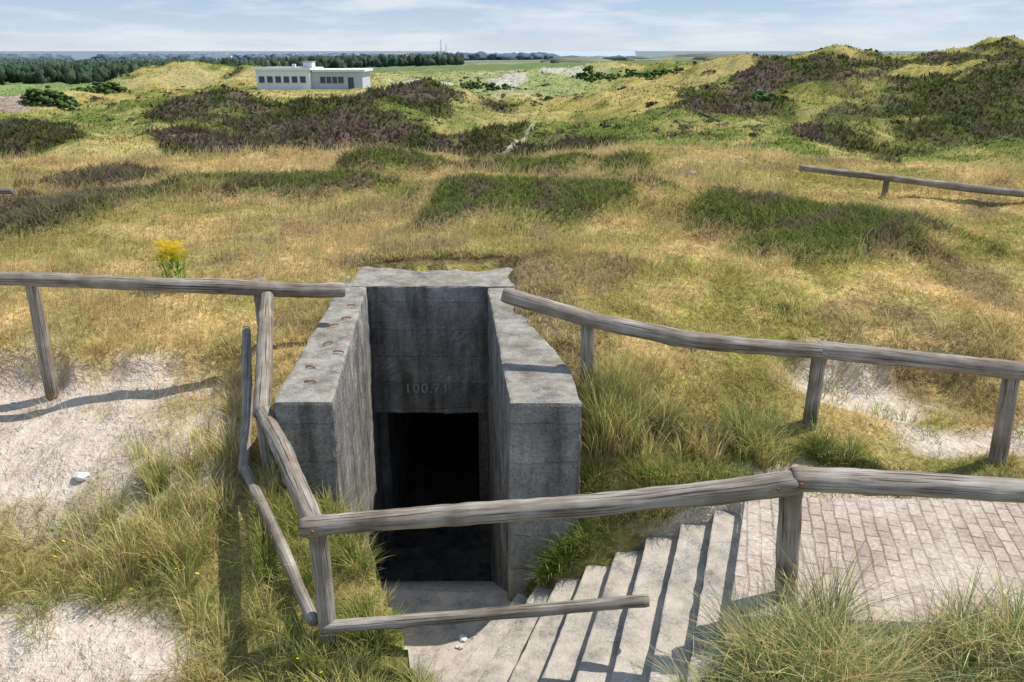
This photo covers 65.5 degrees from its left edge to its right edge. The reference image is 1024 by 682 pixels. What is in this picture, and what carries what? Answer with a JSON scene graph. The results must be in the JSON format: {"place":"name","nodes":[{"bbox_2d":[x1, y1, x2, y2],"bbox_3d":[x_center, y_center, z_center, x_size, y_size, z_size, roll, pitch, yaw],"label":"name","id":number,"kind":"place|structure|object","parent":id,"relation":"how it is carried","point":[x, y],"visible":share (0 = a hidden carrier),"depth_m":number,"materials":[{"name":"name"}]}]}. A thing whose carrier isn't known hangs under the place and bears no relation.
{"place":"outdoors","nodes":[
{"label":"outdoors","id":0,"kind":"place"},
{"bbox_2d":[257,67,313,67],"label":"roof felt","id":1,"kind":"object","parent":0,"point":[285,67],"visible":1,"depth_m":143.11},
{"bbox_2d":[303,62,314,66],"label":"roof tower","id":2,"kind":"structure","parent":0,"point":[308,64],"depth_m":143.20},
{"bbox_2d":[0,36,1023,681],"bbox_3d":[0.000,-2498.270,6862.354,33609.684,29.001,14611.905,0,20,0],"label":"dune ground","id":3,"kind":"structure","parent":0,"point":[96,626],"depth_m":9.40,"materials":[{"name":"beige sand"}]},
{"bbox_2d":[0,187,14,193],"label":"wooden rail fence","id":4,"kind":"object","parent":3,"relation":"on","point":[7,190],"visible":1,"depth_m":14.11,"materials":[{"name":"grey wood"}]},
{"bbox_2d":[20,85,82,108],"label":"shrub","id":5,"kind":"object","parent":3,"relation":"on","point":[35,97],"visible":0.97,"depth_m":142.20,"materials":[{"name":"green plant"}]},
{"bbox_2d":[62,105,82,111],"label":"shrub","id":6,"kind":"object","parent":3,"relation":"on","point":[71,108],"visible":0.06,"depth_m":114.47,"materials":[{"name":"green plant"}]},
{"bbox_2d":[72,472,89,481],"bbox_3d":[-3.897,1.227,7.206,0.163,0.078,0.122,0,20,0],"label":"stone","id":7,"kind":"object","parent":3,"relation":"on","point":[83,476],"visible":0.98,"depth_m":7.17,"materials":[{"name":"white stone"}]},
{"bbox_2d":[70,81,127,93],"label":"shrub","id":8,"kind":"object","parent":3,"relation":"on","point":[109,87],"visible":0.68,"depth_m":161.61,"materials":[{"name":"green plant"}]},
{"bbox_2d":[0,271,345,399],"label":"wooden rail fence","id":9,"kind":"object","parent":3,"relation":"on","point":[34,282],"visible":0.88,"depth_m":8.26,"materials":[{"name":"grey wood"}]},
{"bbox_2d":[153,240,193,277],"bbox_3d":[-4.250,-0.945,9.980,0.524,0.653,0.526,0,20,0],"label":"ragwort plant","id":10,"kind":"object","parent":3,"relation":"on","point":[171,254],"visible":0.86,"depth_m":9.93,"materials":[{"name":"yellow plant"}]},
{"bbox_2d":[212,54,232,59],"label":"greenhouse","id":11,"kind":"object","parent":3,"relation":"on","point":[216,56],"visible":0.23,"depth_m":1318.72,"materials":[{"name":"white glass"}]},
{"bbox_2d":[0,52,463,84],"bbox_3d":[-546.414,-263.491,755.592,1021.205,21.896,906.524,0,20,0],"label":"pine forest","id":12,"kind":"object","parent":3,"relation":"on","point":[70,71],"visible":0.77,"depth_m":524.84,"materials":[{"name":"green plant"}]},
{"bbox_2d":[0,51,558,60],"bbox_3d":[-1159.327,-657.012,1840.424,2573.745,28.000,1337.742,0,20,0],"label":"distant tree line","id":13,"kind":"object","parent":3,"relation":"on","point":[480,55],"visible":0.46,"depth_m":1366.87,"materials":[{"name":"green plant"}]},
{"bbox_2d":[255,70,311,88],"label":"walls","id":14,"kind":"structure","parent":3,"relation":"on","point":[290,84],"depth_m":142.59,"materials":[{"name":"white paint"}]},
{"bbox_2d":[259,76,264,82],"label":"window","id":15,"kind":"structure","parent":14,"relation":"attached to","point":[261,79],"depth_m":142.53,"materials":[{"name":"grey glass"}]},
{"bbox_2d":[267,76,272,82],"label":"window","id":16,"kind":"structure","parent":14,"relation":"attached to","point":[269,79],"depth_m":142.53,"materials":[{"name":"grey glass"}]},
{"bbox_2d":[275,76,280,82],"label":"window","id":17,"kind":"structure","parent":14,"relation":"attached to","point":[277,79],"depth_m":142.53,"materials":[{"name":"grey glass"}]},
{"bbox_2d":[283,76,288,82],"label":"window","id":18,"kind":"structure","parent":14,"relation":"attached to","point":[286,79],"depth_m":142.53,"materials":[{"name":"grey glass"}]},
{"bbox_2d":[252,67,323,69],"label":"roof","id":19,"kind":"structure","parent":14,"relation":"on","point":[286,68],"depth_m":141.63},
{"bbox_2d":[291,76,297,82],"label":"window","id":20,"kind":"structure","parent":14,"relation":"attached to","point":[294,79],"depth_m":142.53,"materials":[{"name":"grey glass"}]},
{"bbox_2d":[300,76,305,82],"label":"window","id":21,"kind":"structure","parent":14,"relation":"attached to","point":[302,79],"depth_m":142.53,"materials":[{"name":"grey glass"}]},
{"bbox_2d":[311,71,370,88],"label":"wing walls","id":22,"kind":"structure","parent":3,"relation":"on","point":[362,79],"depth_m":143.91,"materials":[{"name":"white paint"}]},
{"bbox_2d":[320,77,343,82],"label":"wing window","id":23,"kind":"structure","parent":22,"relation":"in","point":[329,80],"depth_m":143.72,"materials":[{"name":"black glass"}]},
{"bbox_2d":[312,68,372,71],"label":"wing roof","id":24,"kind":"structure","parent":22,"relation":"on","point":[342,70],"depth_m":142.70,"materials":[{"name":"white concrete"}]},
{"bbox_2d":[348,77,353,88],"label":"door","id":25,"kind":"structure","parent":22,"relation":"attached to","point":[350,82],"depth_m":143.84,"materials":[{"name":"grey glass"}]},
{"bbox_2d":[385,53,406,56],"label":"greenhouse","id":26,"kind":"object","parent":3,"relation":"on","point":[396,54],"visible":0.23,"depth_m":848.40,"materials":[{"name":"white glass"}]},
{"bbox_2d":[274,266,581,601],"bbox_3d":[-0.895,1.181,11.418,3.011,4.534,8.368,0,20,0],"label":"concrete bunker entrance","id":27,"kind":"object","parent":3,"relation":"on","point":[401,388],"visible":0.72,"depth_m":10.04,"materials":[{"name":"grey concrete"}]},
{"bbox_2d":[459,637,466,641],"bbox_3d":[-0.433,2.668,7.126,0.080,0.037,0.058,0,20,0],"label":"stone","id":28,"kind":"object","parent":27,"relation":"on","point":[463,639],"visible":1,"depth_m":7.11,"materials":[{"name":"grey stone"}]},
{"bbox_2d":[452,79,488,88],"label":"shrub","id":29,"kind":"object","parent":3,"relation":"on","point":[470,85],"visible":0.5,"depth_m":132.15,"materials":[{"name":"green plant"}]},
{"bbox_2d":[476,82,526,92],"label":"shrub","id":30,"kind":"object","parent":3,"relation":"on","point":[493,87],"visible":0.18,"depth_m":121.14,"materials":[{"name":"green plant"}]},
{"bbox_2d":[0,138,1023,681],"bbox_3d":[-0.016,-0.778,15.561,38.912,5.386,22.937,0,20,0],"label":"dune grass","id":31,"kind":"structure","parent":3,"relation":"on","point":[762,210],"depth_m":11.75,"materials":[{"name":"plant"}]},
{"bbox_2d":[0,141,1023,681],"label":"tall dune grass","id":32,"kind":"structure","parent":3,"relation":"on","point":[614,413],"depth_m":7.10,"materials":[{"name":"green plant"}]},
{"bbox_2d":[0,35,1023,167],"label":"distant dune vegetation","id":33,"kind":"object","parent":3,"relation":"on","point":[291,130],"visible":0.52,"depth_m":55.44,"materials":[{"name":"green plant"}]},
{"bbox_2d":[53,259,1004,680],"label":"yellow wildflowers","id":34,"kind":"object","parent":3,"relation":"on","point":[801,261],"visible":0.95,"depth_m":9.56,"materials":[{"name":"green plant"}]},
{"bbox_2d":[66,36,1023,152],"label":"gorse scrub","id":35,"kind":"object","parent":3,"relation":"on","point":[649,104],"visible":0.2,"depth_m":57.31,"materials":[{"name":"green plant"}]},
{"bbox_2d":[539,96,553,100],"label":"shrub","id":36,"kind":"object","parent":3,"relation":"on","point":[546,98],"visible":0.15,"depth_m":90.71,"materials":[{"name":"green plant"}]},
{"bbox_2d":[381,509,740,681],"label":"concrete stairs","id":37,"kind":"structure","parent":3,"relation":"on","point":[597,646],"depth_m":6.37,"materials":[{"name":"grey concrete"}]},
{"bbox_2d":[455,644,463,648],"bbox_3d":[-0.464,2.701,7.034,0.076,0.037,0.065,0,20,0],"label":"stone","id":38,"kind":"object","parent":37,"relation":"on","point":[459,646],"visible":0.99,"depth_m":7.02,"materials":[{"name":"grey stone"}]},
{"bbox_2d":[566,65,616,81],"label":"shrub","id":39,"kind":"object","parent":3,"relation":"on","point":[589,69],"visible":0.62,"depth_m":140.62,"materials":[{"name":"green plant"}]},
{"bbox_2d":[601,68,641,77],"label":"shrub","id":40,"kind":"object","parent":3,"relation":"on","point":[632,72],"visible":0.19,"depth_m":160.35,"materials":[{"name":"green plant"}]},
{"bbox_2d":[238,291,1023,648],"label":"wooden rail fence","id":41,"kind":"object","parent":3,"relation":"on","point":[788,489],"visible":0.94,"depth_m":5.41,"materials":[{"name":"grey wood"}]},
{"bbox_2d":[634,66,686,78],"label":"shrub","id":42,"kind":"object","parent":3,"relation":"on","point":[659,72],"visible":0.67,"depth_m":140.56,"materials":[{"name":"green plant"}]},
{"bbox_2d":[736,89,768,100],"bbox_3d":[19.122,-19.023,63.209,3.535,1.862,3.510,-17,26,-38],"label":"shrub","id":43,"kind":"object","parent":3,"relation":"on","point":[757,93],"visible":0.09,"depth_m":62.47,"materials":[{"name":"green plant"}]},
{"bbox_2d":[501,287,1023,465],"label":"wooden rail fence","id":44,"kind":"object","parent":3,"relation":"on","point":[1009,373],"visible":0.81,"depth_m":7.24,"materials":[{"name":"grey wood"}]},
{"bbox_2d":[755,92,789,100],"bbox_3d":[19.486,-17.927,59.500,3.102,1.327,2.199,0,20,0],"label":"shrub","id":45,"kind":"object","parent":3,"relation":"on","point":[768,95],"visible":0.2,"depth_m":58.71,"materials":[{"name":"green plant"}]},
{"bbox_2d":[799,165,1023,197],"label":"wooden rail fence","id":46,"kind":"object","parent":3,"relation":"on","point":[887,179],"visible":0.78,"depth_m":15.28,"materials":[{"name":"grey wood"}]},
{"bbox_2d":[0,135,1023,419],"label":"dry seed grass","id":47,"kind":"structure","parent":0,"point":[384,243],"depth_m":11.92,"materials":[{"name":"beige plant"}]},
{"bbox_2d":[0,0,1023,50],"label":"sky","id":48,"kind":"structure","parent":0,"point":[25,25],"materials":[{"name":"blue"}]},
{"bbox_2d":[447,51,635,56],"bbox_3d":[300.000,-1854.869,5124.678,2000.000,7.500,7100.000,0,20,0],"label":"sea water","id":49,"kind":"structure","parent":0,"point":[596,53],"depth_m":4445.89,"materials":[{"name":"blue liquid"}]},
{"bbox_2d":[540,53,795,62],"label":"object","id":50,"kind":"structure","parent":0,"point":[686,57],"depth_m":502.10,"materials":[{"name":"green plant"}]},
{"bbox_2d":[632,504,1023,681],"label":"marram grass","id":51,"kind":"structure","parent":0,"point":[828,621],"depth_m":4.98,"materials":[{"name":"green plant"}]},
{"bbox_2d":[722,497,1023,669],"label":"brick path","id":52,"kind":"structure","parent":0,"point":[957,531],"depth_m":6.09,"materials":[{"name":"grey brick"}]}
]}

